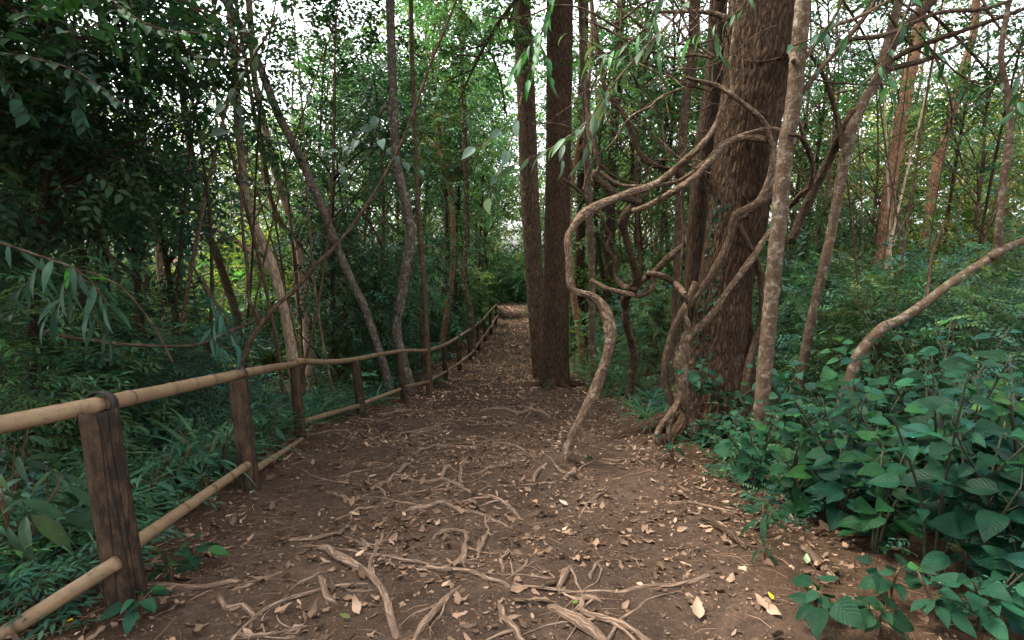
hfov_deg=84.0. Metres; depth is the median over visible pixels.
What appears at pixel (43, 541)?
grass tuft
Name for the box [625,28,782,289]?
tree
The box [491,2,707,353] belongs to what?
tree
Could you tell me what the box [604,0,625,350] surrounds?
tree
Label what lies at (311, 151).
tree
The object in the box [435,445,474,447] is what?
surface root
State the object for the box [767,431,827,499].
broadleaf shrub
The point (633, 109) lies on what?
tree
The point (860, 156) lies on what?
sapling
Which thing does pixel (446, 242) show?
tree
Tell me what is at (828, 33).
bare twig
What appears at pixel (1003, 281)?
bush
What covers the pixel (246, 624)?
surface root
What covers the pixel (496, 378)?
surface root
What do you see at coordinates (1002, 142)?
tree
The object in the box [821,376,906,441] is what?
broadleaf shrub
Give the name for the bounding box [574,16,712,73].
bare twig
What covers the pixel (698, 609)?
fallen leaf
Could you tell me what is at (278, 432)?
herb
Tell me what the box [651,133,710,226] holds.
tree
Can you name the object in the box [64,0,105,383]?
sapling
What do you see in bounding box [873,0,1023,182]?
leafy bough
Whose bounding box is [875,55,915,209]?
sapling
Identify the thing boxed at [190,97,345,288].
tree
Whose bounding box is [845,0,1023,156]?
leafy bough
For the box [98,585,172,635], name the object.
seedling
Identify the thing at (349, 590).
surface root
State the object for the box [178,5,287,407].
sapling
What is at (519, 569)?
surface root
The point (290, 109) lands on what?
tree
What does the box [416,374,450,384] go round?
grass tuft
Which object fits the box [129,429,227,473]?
grass tuft
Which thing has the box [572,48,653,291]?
tree
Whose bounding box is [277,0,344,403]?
sapling
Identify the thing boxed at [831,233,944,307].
bush
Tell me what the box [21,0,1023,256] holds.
sky
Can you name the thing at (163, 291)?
bush
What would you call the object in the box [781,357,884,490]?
broadleaf shrub
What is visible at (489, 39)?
leafy bough
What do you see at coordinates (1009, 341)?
bush
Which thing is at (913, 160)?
tree
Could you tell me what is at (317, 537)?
surface root
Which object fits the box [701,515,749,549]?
fallen stick
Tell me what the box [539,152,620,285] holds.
tree
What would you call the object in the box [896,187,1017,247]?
bush
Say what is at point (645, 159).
liana
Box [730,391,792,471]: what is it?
broadleaf shrub
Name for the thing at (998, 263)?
bush
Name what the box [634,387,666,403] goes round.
grass tuft
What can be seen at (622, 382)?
grass tuft
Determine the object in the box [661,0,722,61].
bare twig
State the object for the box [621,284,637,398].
liana
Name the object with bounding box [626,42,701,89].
bare twig
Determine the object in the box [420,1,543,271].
tree
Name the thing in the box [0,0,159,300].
tree
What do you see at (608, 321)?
liana
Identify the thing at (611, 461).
surface root
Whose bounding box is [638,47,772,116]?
bare twig
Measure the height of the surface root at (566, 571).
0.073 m
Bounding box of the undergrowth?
[0,292,1023,639]
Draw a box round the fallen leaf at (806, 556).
[804,553,809,562]
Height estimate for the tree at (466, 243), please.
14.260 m
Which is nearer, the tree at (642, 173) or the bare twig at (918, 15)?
the bare twig at (918, 15)
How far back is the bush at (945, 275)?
13.85 m
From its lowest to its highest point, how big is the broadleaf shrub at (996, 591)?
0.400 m
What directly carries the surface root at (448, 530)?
on the path
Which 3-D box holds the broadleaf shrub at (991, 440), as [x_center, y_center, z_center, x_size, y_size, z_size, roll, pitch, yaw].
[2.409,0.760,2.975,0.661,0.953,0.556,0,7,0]
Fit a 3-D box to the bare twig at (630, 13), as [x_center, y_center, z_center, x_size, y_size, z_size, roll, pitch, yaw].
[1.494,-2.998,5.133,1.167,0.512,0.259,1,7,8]
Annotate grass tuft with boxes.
[0,454,235,503]
[0,456,195,557]
[0,472,168,597]
[0,527,97,622]
[3,455,193,548]
[21,464,188,546]
[52,401,312,504]
[66,424,270,488]
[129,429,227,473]
[130,450,214,486]
[131,442,189,476]
[139,454,201,500]
[148,398,313,448]
[148,409,300,458]
[194,409,320,450]
[201,397,341,446]
[202,428,287,469]
[263,410,313,439]
[268,409,331,433]
[287,391,359,421]
[307,396,373,419]
[327,386,371,404]
[342,384,405,407]
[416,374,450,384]
[569,365,608,381]
[570,362,589,377]
[571,359,629,372]
[571,367,639,390]
[602,382,638,398]
[602,385,649,410]
[607,374,635,386]
[611,375,656,395]
[611,396,664,422]
[612,401,667,423]
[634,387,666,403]
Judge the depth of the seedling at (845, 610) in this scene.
2.31 m
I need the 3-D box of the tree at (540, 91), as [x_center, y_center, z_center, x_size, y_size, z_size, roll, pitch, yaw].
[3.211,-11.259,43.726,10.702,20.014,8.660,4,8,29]
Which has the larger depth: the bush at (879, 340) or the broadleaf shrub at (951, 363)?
the bush at (879, 340)
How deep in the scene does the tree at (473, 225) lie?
26.40 m
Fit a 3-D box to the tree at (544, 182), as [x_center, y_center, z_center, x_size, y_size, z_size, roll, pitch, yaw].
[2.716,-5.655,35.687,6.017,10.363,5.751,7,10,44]
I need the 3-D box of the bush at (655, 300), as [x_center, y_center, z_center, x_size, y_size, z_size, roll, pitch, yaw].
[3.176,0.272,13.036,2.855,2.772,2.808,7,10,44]
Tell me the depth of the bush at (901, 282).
7.74 m
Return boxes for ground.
[0,256,1023,639]
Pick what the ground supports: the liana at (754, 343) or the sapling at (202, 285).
the sapling at (202, 285)
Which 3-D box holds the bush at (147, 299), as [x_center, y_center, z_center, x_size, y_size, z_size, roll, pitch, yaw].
[-6.645,0.609,9.736,2.974,3.668,3.252,3,8,25]
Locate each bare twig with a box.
[480,0,620,40]
[518,110,639,184]
[541,0,621,128]
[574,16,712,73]
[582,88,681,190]
[593,86,655,217]
[595,35,713,96]
[597,1,706,72]
[603,91,709,201]
[609,0,645,30]
[610,98,710,174]
[613,0,706,24]
[615,91,720,136]
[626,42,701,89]
[628,0,654,44]
[629,71,678,207]
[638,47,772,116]
[640,23,704,157]
[640,130,708,177]
[644,61,721,95]
[647,21,777,93]
[658,159,798,191]
[660,80,709,188]
[661,0,715,71]
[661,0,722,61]
[679,0,695,21]
[682,16,714,42]
[683,0,782,87]
[705,0,727,100]
[709,15,737,156]
[721,43,863,67]
[796,89,851,141]
[805,57,900,95]
[810,8,902,76]
[813,0,917,51]
[882,26,911,170]
[887,13,993,84]
[899,0,931,32]
[900,0,952,16]
[907,51,998,177]
[922,41,983,180]
[967,11,1022,37]
[981,0,1023,54]
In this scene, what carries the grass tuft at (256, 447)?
on the ground
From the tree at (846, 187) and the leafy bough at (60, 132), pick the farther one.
the tree at (846, 187)
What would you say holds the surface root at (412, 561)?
on the path
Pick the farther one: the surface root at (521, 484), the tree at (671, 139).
the tree at (671, 139)
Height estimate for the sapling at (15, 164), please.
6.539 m
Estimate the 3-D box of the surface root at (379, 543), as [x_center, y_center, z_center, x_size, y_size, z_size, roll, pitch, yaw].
[-0.844,1.320,3.659,0.534,0.069,0.530,-5,9,-38]
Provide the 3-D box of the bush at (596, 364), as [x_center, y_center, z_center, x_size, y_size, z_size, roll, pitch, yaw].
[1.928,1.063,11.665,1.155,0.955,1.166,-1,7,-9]
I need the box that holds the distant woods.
[38,64,1023,288]
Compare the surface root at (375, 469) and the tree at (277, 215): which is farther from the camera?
the tree at (277, 215)
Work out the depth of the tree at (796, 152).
20.97 m
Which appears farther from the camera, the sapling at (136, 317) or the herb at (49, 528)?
the sapling at (136, 317)
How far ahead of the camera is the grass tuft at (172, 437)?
4.63 m
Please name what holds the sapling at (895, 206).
on the ground
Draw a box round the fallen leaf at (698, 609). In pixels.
[692,597,704,617]
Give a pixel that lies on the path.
(721, 622)
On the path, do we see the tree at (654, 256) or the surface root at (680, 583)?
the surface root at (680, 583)
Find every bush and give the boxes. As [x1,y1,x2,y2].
[0,228,190,484]
[0,238,135,447]
[0,256,158,449]
[0,267,151,447]
[0,275,229,493]
[0,279,164,522]
[1,308,180,461]
[13,254,222,416]
[17,253,195,353]
[51,268,277,398]
[72,248,241,426]
[72,337,258,468]
[107,294,301,435]
[132,279,225,372]
[133,306,290,414]
[171,230,289,339]
[172,265,269,350]
[177,216,298,367]
[184,297,274,377]
[215,257,320,375]
[226,220,368,375]
[242,211,341,362]
[276,265,390,384]
[280,300,444,390]
[304,301,384,398]
[316,293,424,379]
[342,237,420,348]
[385,263,462,364]
[405,284,466,353]
[417,273,495,343]
[429,248,493,328]
[434,264,495,328]
[457,263,493,316]
[459,266,510,318]
[476,243,524,303]
[476,262,510,302]
[484,257,524,301]
[496,248,526,301]
[497,244,542,298]
[509,258,543,304]
[523,234,640,351]
[569,246,622,320]
[569,248,669,355]
[569,249,619,341]
[569,307,619,370]
[580,262,682,360]
[582,348,627,387]
[587,286,658,374]
[601,331,662,399]
[604,276,682,379]
[616,274,683,372]
[659,246,786,335]
[662,257,841,371]
[752,226,896,403]
[752,245,897,367]
[752,281,833,388]
[755,269,933,397]
[756,320,895,414]
[757,203,874,311]
[770,267,968,413]
[774,238,926,392]
[774,271,875,367]
[778,257,973,416]
[820,219,949,340]
[830,207,1015,393]
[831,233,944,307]
[832,261,912,374]
[854,298,1022,415]
[863,276,1023,397]
[873,254,1015,365]
[880,214,1023,389]
[883,247,1023,419]
[888,257,1002,345]
[890,251,1023,374]
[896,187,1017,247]
[903,294,1023,410]
[915,205,1023,310]
[918,285,1023,404]
[920,263,1023,401]
[930,271,1023,379]
[969,248,1023,342]
[974,260,1023,334]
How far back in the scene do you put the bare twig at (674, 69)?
5.19 m
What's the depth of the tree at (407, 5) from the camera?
21.36 m
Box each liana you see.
[43,320,253,347]
[233,33,259,324]
[239,0,457,368]
[559,0,735,462]
[562,178,600,217]
[584,79,639,205]
[589,0,681,178]
[590,270,655,297]
[598,126,780,188]
[600,214,623,288]
[618,195,642,308]
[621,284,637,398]
[631,135,776,219]
[631,241,685,292]
[646,271,689,304]
[648,10,795,62]
[653,281,698,445]
[661,183,773,417]
[665,369,698,443]
[677,343,700,438]
[679,190,684,284]
[682,221,687,240]
[686,76,774,193]
[687,118,815,360]
[737,224,764,416]
[788,133,814,208]
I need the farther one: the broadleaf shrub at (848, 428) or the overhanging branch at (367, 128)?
the overhanging branch at (367, 128)
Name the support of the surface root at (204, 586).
on the path
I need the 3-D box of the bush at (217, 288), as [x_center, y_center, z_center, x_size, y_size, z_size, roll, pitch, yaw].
[-8.107,0.658,13.092,5.006,4.047,4.497,1,7,5]
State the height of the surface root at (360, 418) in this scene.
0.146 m
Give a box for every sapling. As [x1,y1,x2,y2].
[0,20,96,358]
[55,189,164,381]
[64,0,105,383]
[76,21,248,383]
[151,3,267,412]
[167,0,231,422]
[172,0,310,396]
[177,94,216,390]
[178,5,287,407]
[212,0,305,395]
[217,159,235,393]
[224,2,319,357]
[225,159,284,364]
[225,174,272,333]
[238,0,343,345]
[243,1,318,396]
[265,67,376,386]
[266,118,317,384]
[268,0,344,383]
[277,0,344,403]
[780,115,791,347]
[783,0,914,401]
[796,15,852,373]
[830,31,880,286]
[840,9,906,290]
[857,1,963,370]
[875,2,912,347]
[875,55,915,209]
[878,95,944,272]
[878,100,904,239]
[884,0,945,272]
[906,13,982,260]
[933,171,974,264]
[970,30,1023,299]
[970,41,1023,259]
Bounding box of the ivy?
[689,193,731,395]
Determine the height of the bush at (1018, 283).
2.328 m
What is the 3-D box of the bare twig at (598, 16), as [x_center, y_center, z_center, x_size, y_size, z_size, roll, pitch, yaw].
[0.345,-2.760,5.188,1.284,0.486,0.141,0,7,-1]
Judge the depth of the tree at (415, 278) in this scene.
14.78 m
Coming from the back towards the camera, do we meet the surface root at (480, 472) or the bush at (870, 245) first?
the bush at (870, 245)
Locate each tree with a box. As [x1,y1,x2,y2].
[0,0,118,151]
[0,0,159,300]
[0,0,262,365]
[0,0,269,372]
[0,0,279,375]
[0,0,300,471]
[0,7,40,45]
[0,31,173,399]
[2,91,153,366]
[5,97,208,325]
[10,43,42,446]
[11,4,214,343]
[17,16,235,336]
[34,15,276,329]
[62,20,119,345]
[67,0,363,400]
[84,45,290,354]
[108,104,207,275]
[126,0,393,395]
[131,1,168,339]
[151,58,248,267]
[153,100,284,285]
[172,4,249,395]
[185,124,297,300]
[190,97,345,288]
[202,0,305,395]
[206,0,455,394]
[212,0,413,373]
[219,31,398,286]
[235,3,306,391]
[241,32,338,212]
[247,0,315,393]
[251,96,447,393]
[263,44,458,366]
[268,37,424,275]
[271,108,329,221]
[273,117,336,203]
[282,32,488,388]
[295,19,457,284]
[301,32,511,367]
[304,0,545,393]
[306,38,479,342]
[335,105,414,236]
[348,70,472,302]
[353,0,491,337]
[353,139,485,344]
[358,0,508,341]
[364,0,517,353]
[368,70,504,290]
[379,0,542,357]
[386,0,417,393]
[388,2,516,344]
[398,47,518,341]
[408,51,504,283]
[410,69,492,231]
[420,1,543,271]
[420,12,546,251]
[421,55,542,257]
[421,92,507,327]
[421,107,521,318]
[432,57,537,301]
[434,114,516,280]
[443,73,518,317]
[453,127,517,309]
[484,93,592,271]
[488,0,615,380]
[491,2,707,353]
[492,95,598,299]
[493,0,674,362]
[493,41,619,255]
[501,0,711,362]
[512,0,543,379]
[521,147,599,272]
[524,0,590,395]
[535,14,674,299]
[536,0,701,328]
[536,33,656,235]
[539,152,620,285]
[543,74,670,323]
[571,145,674,279]
[572,33,709,308]
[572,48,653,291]
[573,0,706,305]
[574,0,640,352]
[574,108,634,303]
[592,83,673,305]
[597,97,674,252]
[599,15,702,287]
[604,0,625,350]
[604,0,832,447]
[605,0,727,325]
[606,0,707,299]
[619,70,707,316]
[621,99,678,250]
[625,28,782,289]
[648,99,711,262]
[651,44,806,297]
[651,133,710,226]
[667,31,778,207]
[669,0,699,382]
[670,29,710,181]
[681,0,726,333]
[703,0,872,297]
[751,0,1012,445]
[752,0,992,339]
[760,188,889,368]
[766,0,883,305]
[767,71,971,262]
[767,88,926,252]
[779,0,928,260]
[782,45,851,182]
[788,0,1023,406]
[789,1,1023,290]
[795,76,866,230]
[797,43,984,257]
[813,124,872,232]
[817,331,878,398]
[819,91,1023,265]
[821,30,949,251]
[829,104,896,228]
[839,112,991,252]
[855,1,983,235]
[859,0,1023,305]
[872,106,965,226]
[873,0,926,288]
[881,84,1023,255]
[905,0,1023,252]
[912,91,1023,252]
[917,97,998,220]
[920,0,980,282]
[931,44,1023,267]
[931,95,1023,296]
[936,113,1003,251]
[940,67,1021,237]
[946,36,1023,221]
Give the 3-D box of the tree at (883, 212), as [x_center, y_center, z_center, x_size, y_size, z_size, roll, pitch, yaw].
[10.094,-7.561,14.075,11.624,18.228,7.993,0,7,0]
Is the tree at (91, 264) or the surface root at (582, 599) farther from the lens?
the tree at (91, 264)
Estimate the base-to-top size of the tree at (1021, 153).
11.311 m
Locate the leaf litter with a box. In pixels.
[1,302,985,639]
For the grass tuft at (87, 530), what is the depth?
3.41 m
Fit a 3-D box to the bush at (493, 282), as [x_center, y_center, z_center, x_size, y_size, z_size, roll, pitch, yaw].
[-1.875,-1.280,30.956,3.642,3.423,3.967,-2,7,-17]
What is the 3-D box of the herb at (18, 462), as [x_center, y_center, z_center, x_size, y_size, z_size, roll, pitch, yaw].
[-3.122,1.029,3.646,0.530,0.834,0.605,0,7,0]
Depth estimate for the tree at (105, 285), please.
8.37 m
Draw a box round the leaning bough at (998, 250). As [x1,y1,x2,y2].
[830,1,1023,440]
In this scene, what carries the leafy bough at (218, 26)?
attached to the tree at (48, 175)
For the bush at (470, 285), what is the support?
on the ground
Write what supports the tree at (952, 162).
on the ground
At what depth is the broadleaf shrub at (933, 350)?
4.19 m
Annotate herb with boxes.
[0,427,64,525]
[0,453,94,570]
[0,457,91,554]
[46,491,90,541]
[130,465,177,519]
[145,437,204,492]
[166,421,232,485]
[198,415,235,477]
[253,406,287,454]
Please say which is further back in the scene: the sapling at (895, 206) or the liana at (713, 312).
the sapling at (895, 206)
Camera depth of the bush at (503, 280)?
38.51 m
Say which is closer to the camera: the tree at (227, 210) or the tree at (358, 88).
the tree at (358, 88)
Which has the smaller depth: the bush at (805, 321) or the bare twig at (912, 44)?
the bare twig at (912, 44)
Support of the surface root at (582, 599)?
on the path
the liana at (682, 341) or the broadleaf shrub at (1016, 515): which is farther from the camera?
the liana at (682, 341)
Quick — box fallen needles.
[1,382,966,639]
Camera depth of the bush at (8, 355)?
4.47 m
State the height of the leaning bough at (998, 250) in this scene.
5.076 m
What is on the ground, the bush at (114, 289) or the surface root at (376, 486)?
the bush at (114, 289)
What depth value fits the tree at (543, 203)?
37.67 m
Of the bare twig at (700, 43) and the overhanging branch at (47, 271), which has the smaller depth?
the overhanging branch at (47, 271)
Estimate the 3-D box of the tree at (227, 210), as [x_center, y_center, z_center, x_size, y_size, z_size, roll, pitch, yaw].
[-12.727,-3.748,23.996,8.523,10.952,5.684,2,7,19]
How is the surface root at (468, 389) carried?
on the path
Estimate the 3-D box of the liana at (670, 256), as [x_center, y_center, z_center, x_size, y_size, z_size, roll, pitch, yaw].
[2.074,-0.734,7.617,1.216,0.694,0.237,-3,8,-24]
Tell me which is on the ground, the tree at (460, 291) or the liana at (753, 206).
the tree at (460, 291)
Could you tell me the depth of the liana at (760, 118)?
5.79 m
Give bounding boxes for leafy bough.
[0,0,217,133]
[0,44,167,181]
[66,0,333,152]
[380,0,545,164]
[384,0,576,151]
[803,0,908,106]
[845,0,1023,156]
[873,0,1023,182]
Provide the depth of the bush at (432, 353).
16.96 m
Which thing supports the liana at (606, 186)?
attached to the liana at (626, 213)
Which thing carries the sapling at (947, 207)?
on the ground
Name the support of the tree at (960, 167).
on the ground
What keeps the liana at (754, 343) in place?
attached to the tree at (739, 172)
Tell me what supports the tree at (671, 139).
on the ground
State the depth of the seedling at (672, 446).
5.11 m
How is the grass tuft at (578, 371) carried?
on the ground
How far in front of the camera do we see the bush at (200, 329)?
6.84 m
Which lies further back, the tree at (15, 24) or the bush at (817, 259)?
the bush at (817, 259)
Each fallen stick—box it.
[515,598,557,603]
[539,577,559,589]
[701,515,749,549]
[800,545,839,584]
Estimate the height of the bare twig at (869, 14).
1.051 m
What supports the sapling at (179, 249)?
on the ground
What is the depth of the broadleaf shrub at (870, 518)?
2.97 m
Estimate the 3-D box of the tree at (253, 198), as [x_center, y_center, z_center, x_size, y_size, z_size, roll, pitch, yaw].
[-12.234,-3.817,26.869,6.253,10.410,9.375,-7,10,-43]
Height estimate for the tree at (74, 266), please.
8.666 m
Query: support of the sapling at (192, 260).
on the ground
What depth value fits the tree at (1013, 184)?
16.39 m
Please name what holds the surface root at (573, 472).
on the path
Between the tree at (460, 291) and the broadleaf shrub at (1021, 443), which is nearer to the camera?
the broadleaf shrub at (1021, 443)
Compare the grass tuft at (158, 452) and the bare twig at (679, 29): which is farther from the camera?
the bare twig at (679, 29)
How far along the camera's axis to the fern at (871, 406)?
6.64 m
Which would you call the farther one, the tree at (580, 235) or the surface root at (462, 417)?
the tree at (580, 235)
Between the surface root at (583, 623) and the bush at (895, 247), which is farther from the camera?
the bush at (895, 247)
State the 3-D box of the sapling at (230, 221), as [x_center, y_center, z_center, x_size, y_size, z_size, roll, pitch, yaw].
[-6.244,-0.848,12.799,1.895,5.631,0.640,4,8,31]
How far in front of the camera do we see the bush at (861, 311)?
10.54 m
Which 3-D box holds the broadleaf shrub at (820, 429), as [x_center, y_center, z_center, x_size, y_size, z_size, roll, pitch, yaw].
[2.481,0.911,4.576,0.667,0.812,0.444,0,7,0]
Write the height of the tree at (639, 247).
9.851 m
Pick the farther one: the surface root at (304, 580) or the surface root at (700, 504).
the surface root at (700, 504)
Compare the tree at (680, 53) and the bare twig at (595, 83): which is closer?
the bare twig at (595, 83)
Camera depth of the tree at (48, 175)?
5.17 m
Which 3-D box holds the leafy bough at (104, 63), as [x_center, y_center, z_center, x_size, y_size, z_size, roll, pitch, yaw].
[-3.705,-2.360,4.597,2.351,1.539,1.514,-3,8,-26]
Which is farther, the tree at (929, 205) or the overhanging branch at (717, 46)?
the tree at (929, 205)
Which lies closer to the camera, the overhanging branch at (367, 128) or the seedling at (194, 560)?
the seedling at (194, 560)
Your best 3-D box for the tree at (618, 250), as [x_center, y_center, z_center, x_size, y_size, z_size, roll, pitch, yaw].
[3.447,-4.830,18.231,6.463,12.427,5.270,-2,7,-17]
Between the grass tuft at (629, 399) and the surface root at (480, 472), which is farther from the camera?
the grass tuft at (629, 399)
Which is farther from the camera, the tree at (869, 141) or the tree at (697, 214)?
the tree at (869, 141)
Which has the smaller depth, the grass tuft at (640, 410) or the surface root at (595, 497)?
the surface root at (595, 497)
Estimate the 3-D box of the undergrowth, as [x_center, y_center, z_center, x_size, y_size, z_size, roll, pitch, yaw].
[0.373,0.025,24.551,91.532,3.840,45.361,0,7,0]
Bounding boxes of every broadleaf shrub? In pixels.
[691,415,724,448]
[713,405,802,489]
[714,408,757,468]
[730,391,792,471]
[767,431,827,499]
[767,435,849,517]
[772,363,810,449]
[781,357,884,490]
[784,379,877,474]
[805,438,894,535]
[817,377,912,449]
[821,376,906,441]
[829,381,1004,516]
[833,427,910,514]
[836,429,947,554]
[854,338,957,458]
[862,356,927,415]
[866,362,1023,577]
[874,308,979,431]
[874,317,1021,462]
[886,350,1023,487]
[891,318,1023,418]
[892,378,1023,540]
[899,392,1023,592]
[930,393,1023,545]
[931,545,1023,639]
[932,352,1023,497]
[959,349,1023,522]
[965,508,1023,633]
[986,402,1023,427]
[990,461,1023,582]
[991,437,1023,467]
[999,372,1023,404]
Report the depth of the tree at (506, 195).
41.30 m
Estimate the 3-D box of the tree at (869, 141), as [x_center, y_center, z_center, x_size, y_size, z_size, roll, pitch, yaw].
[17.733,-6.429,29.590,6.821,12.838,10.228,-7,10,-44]
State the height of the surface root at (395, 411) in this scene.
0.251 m
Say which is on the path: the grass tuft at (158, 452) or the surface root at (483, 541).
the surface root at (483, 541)
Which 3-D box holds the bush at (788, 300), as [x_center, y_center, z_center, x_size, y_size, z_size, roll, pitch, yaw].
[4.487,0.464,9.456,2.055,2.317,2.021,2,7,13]
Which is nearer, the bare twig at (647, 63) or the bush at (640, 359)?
the bare twig at (647, 63)
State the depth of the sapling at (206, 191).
7.41 m
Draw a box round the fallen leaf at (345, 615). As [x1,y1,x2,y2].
[339,613,349,618]
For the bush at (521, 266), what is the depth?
39.63 m
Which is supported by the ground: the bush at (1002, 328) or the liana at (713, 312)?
the bush at (1002, 328)
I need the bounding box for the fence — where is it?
[0,304,497,639]
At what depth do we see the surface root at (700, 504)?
3.88 m
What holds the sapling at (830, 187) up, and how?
on the ground
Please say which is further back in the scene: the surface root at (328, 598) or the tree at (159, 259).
the tree at (159, 259)
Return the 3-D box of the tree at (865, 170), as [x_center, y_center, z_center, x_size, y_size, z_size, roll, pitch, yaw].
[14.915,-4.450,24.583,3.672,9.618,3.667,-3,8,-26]
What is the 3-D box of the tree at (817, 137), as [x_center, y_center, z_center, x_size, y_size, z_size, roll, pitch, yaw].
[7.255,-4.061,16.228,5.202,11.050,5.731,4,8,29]
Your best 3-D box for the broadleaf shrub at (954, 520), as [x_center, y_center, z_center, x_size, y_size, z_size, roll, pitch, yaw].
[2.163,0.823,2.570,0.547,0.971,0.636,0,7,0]
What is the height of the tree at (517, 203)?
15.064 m
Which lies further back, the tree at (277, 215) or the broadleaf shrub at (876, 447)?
the tree at (277, 215)
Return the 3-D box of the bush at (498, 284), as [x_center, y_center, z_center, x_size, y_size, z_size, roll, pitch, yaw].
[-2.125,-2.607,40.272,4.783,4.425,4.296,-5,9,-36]
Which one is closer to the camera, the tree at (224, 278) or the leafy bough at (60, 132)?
the leafy bough at (60, 132)
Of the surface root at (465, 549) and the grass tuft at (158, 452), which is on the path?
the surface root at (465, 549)
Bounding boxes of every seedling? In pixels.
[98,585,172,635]
[147,558,194,581]
[175,532,229,568]
[188,468,220,505]
[583,451,598,461]
[641,412,662,435]
[654,434,684,461]
[739,489,788,546]
[751,536,782,565]
[788,574,864,639]
[851,594,914,639]
[856,553,921,601]
[905,564,976,638]
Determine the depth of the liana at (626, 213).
7.02 m
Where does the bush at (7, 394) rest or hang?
on the ground
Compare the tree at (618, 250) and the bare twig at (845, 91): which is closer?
the bare twig at (845, 91)
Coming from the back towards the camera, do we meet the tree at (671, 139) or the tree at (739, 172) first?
the tree at (671, 139)
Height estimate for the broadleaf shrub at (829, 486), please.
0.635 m
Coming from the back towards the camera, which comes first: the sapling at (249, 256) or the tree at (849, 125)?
the sapling at (249, 256)
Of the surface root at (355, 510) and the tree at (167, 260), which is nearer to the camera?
the surface root at (355, 510)
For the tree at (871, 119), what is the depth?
25.45 m
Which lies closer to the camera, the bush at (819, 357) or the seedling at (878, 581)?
the seedling at (878, 581)
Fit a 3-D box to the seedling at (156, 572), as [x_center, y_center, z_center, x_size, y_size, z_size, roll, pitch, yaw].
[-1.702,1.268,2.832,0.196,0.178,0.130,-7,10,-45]
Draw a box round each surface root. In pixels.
[76,576,251,589]
[216,593,257,619]
[227,603,309,638]
[228,591,315,639]
[229,570,297,590]
[230,583,367,639]
[285,512,352,541]
[287,429,366,440]
[288,571,323,590]
[296,545,443,565]
[299,468,363,485]
[313,545,398,638]
[318,575,337,604]
[325,490,349,501]
[329,504,402,545]
[335,506,376,519]
[336,465,427,477]
[337,416,379,419]
[343,588,375,592]
[368,529,420,569]
[371,477,409,501]
[375,496,509,535]
[377,409,421,414]
[380,420,410,438]
[385,462,431,483]
[396,423,453,436]
[397,463,503,495]
[398,585,461,639]
[399,539,462,582]
[412,444,452,454]
[419,456,467,481]
[423,551,509,586]
[424,477,470,492]
[430,528,468,540]
[432,414,492,418]
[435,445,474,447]
[435,473,488,490]
[440,436,530,452]
[440,460,474,478]
[440,494,519,518]
[454,385,471,393]
[461,532,502,565]
[468,565,583,639]
[473,404,535,413]
[476,420,539,430]
[476,533,488,558]
[479,481,563,491]
[485,603,524,639]
[493,375,526,380]
[499,548,509,572]
[505,554,552,579]
[505,573,709,593]
[522,607,650,639]
[525,407,550,416]
[533,463,547,481]
[537,566,603,627]
[546,454,576,479]
[547,589,683,639]
[551,543,619,618]
[578,459,618,470]
[578,488,606,516]
[607,458,642,467]
[613,465,672,478]
[671,501,758,513]
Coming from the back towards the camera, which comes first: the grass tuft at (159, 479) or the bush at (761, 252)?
the bush at (761, 252)
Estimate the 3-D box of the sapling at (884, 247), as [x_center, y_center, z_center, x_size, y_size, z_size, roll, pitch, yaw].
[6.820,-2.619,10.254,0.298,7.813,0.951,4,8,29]
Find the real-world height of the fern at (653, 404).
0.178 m
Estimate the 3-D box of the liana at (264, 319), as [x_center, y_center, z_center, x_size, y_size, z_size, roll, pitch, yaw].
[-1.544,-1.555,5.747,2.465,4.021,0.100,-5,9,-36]
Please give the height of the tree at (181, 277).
9.514 m
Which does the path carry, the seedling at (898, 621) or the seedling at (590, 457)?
the seedling at (590, 457)
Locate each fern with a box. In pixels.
[0,511,94,577]
[607,371,628,378]
[615,387,663,398]
[633,398,668,410]
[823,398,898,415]
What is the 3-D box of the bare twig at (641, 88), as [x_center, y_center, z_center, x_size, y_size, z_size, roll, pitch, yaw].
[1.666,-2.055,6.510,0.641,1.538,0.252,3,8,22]
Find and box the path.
[125,302,842,639]
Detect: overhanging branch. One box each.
[0,0,127,139]
[0,240,131,364]
[6,0,214,82]
[64,268,173,362]
[189,16,278,143]
[198,278,242,370]
[328,101,429,188]
[459,92,522,214]
[494,0,689,180]
[507,0,558,101]
[581,0,669,80]
[646,0,755,80]
[786,0,848,77]
[836,0,947,121]
[972,72,1023,128]
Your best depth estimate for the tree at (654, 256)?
23.43 m
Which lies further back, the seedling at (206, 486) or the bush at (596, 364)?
the bush at (596, 364)
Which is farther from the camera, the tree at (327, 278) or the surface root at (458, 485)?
the tree at (327, 278)
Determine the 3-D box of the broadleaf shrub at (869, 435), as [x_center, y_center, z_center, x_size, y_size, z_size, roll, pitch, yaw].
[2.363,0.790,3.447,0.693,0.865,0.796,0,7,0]
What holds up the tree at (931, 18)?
on the ground
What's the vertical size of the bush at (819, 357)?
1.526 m
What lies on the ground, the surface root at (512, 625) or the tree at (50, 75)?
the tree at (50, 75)
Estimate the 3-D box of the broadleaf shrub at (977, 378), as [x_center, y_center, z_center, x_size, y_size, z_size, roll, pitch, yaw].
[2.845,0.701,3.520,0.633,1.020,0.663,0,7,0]
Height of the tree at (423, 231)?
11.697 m
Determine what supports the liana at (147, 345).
on the bush at (8, 355)
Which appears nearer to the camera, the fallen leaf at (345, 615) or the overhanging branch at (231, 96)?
the fallen leaf at (345, 615)

